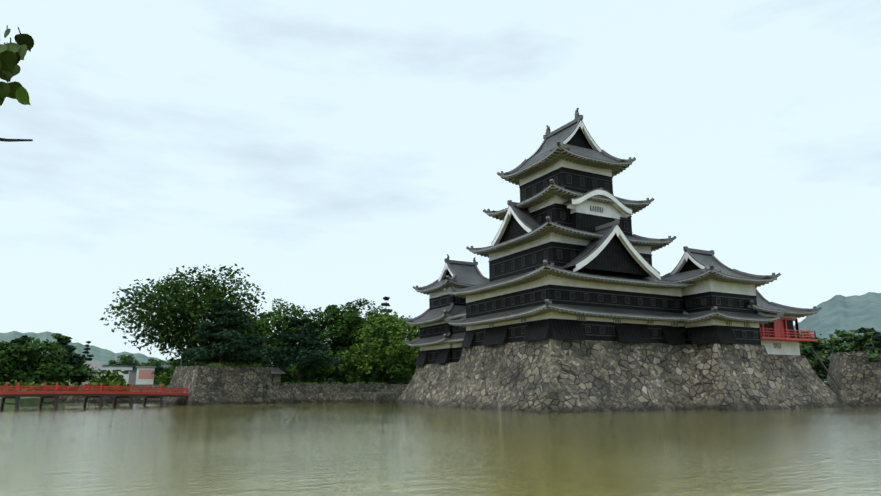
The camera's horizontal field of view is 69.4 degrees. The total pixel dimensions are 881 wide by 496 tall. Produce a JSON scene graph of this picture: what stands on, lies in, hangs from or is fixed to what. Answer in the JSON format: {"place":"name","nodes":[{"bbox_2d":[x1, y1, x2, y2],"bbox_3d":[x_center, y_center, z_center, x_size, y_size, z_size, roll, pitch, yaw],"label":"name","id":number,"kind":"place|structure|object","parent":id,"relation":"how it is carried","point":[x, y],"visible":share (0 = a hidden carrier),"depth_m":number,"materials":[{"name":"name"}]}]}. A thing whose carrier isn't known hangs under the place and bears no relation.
{"place":"outdoors","nodes":[
{"label":"outdoors","id":0,"kind":"place"},
{"bbox_2d":[0,25,33,141],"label":"branch","id":1,"kind":"object","parent":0,"point":[12,55],"visible":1,"depth_m":3.15,"materials":[{"name":"green plant"}]},
{"bbox_2d":[0,331,169,382],"bbox_3d":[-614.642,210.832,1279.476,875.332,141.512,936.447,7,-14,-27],"label":"hills","id":2,"kind":"structure","parent":0,"point":[104,356],"depth_m":1535.58,"materials":[{"name":"green plant"}]},
{"bbox_2d":[0,402,880,495],"bbox_3d":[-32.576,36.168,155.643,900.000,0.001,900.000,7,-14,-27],"label":"moat water","id":3,"kind":"structure","parent":0,"point":[278,449],"depth_m":21.93,"materials":[{"name":"liquid"}]},
{"bbox_2d":[0,382,187,408],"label":"red bridge","id":4,"kind":"structure","parent":3,"relation":"in","point":[100,394],"depth_m":69.32,"materials":[{"name":"paint"}]},
{"bbox_2d":[0,352,880,406],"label":"moat stone walls","id":5,"kind":"structure","parent":3,"relation":"in","point":[856,376],"depth_m":81.55,"materials":[{"name":"grey stone"}]},
{"bbox_2d":[0,333,180,397],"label":"bank trees","id":6,"kind":"object","parent":5,"relation":"on","point":[27,363],"visible":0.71,"depth_m":100.51,"materials":[{"name":"green plant"}]},
{"bbox_2d":[67,359,181,384],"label":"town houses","id":7,"kind":"structure","parent":5,"relation":"on","point":[141,375],"depth_m":168.53,"materials":[{"name":"grey paint"}]},
{"bbox_2d":[99,264,383,383],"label":"bailey trees","id":8,"kind":"object","parent":5,"relation":"on","point":[229,335],"visible":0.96,"depth_m":88.34,"materials":[{"name":"green plant"}]},
{"bbox_2d":[270,367,285,383],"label":"bailey rest house","id":9,"kind":"structure","parent":5,"relation":"on","point":[276,373],"depth_m":108.31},
{"bbox_2d":[151,297,419,383],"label":"trees","id":10,"kind":"object","parent":5,"relation":"on","point":[384,353],"visible":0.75,"depth_m":110.08,"materials":[{"name":"green plant"}]},
{"bbox_2d":[813,351,840,389],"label":"base stay pole","id":11,"kind":"object","parent":5,"relation":"on","point":[833,379],"visible":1,"depth_m":68.50,"materials":[{"name":"grey metal"}]},
{"bbox_2d":[796,327,880,386],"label":"trees","id":12,"kind":"object","parent":5,"relation":"on","point":[868,341],"visible":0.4,"depth_m":94.04,"materials":[{"name":"green plant"}]},
{"bbox_2d":[395,108,849,412],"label":"castle","id":13,"kind":"structure","parent":3,"relation":"in","point":[575,302],"depth_m":66.77,"materials":[{"name":"tile"}]},
{"bbox_2d":[0,0,880,365],"label":"sky","id":14,"kind":"structure","parent":0,"point":[336,152],"materials":[{"name":"white"}]},
{"bbox_2d":[794,292,880,381],"bbox_3d":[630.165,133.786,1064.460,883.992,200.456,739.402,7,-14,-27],"label":"hills","id":15,"kind":"structure","parent":0,"point":[841,313],"depth_m":1203.10,"materials":[{"name":"green plant"}]}
]}

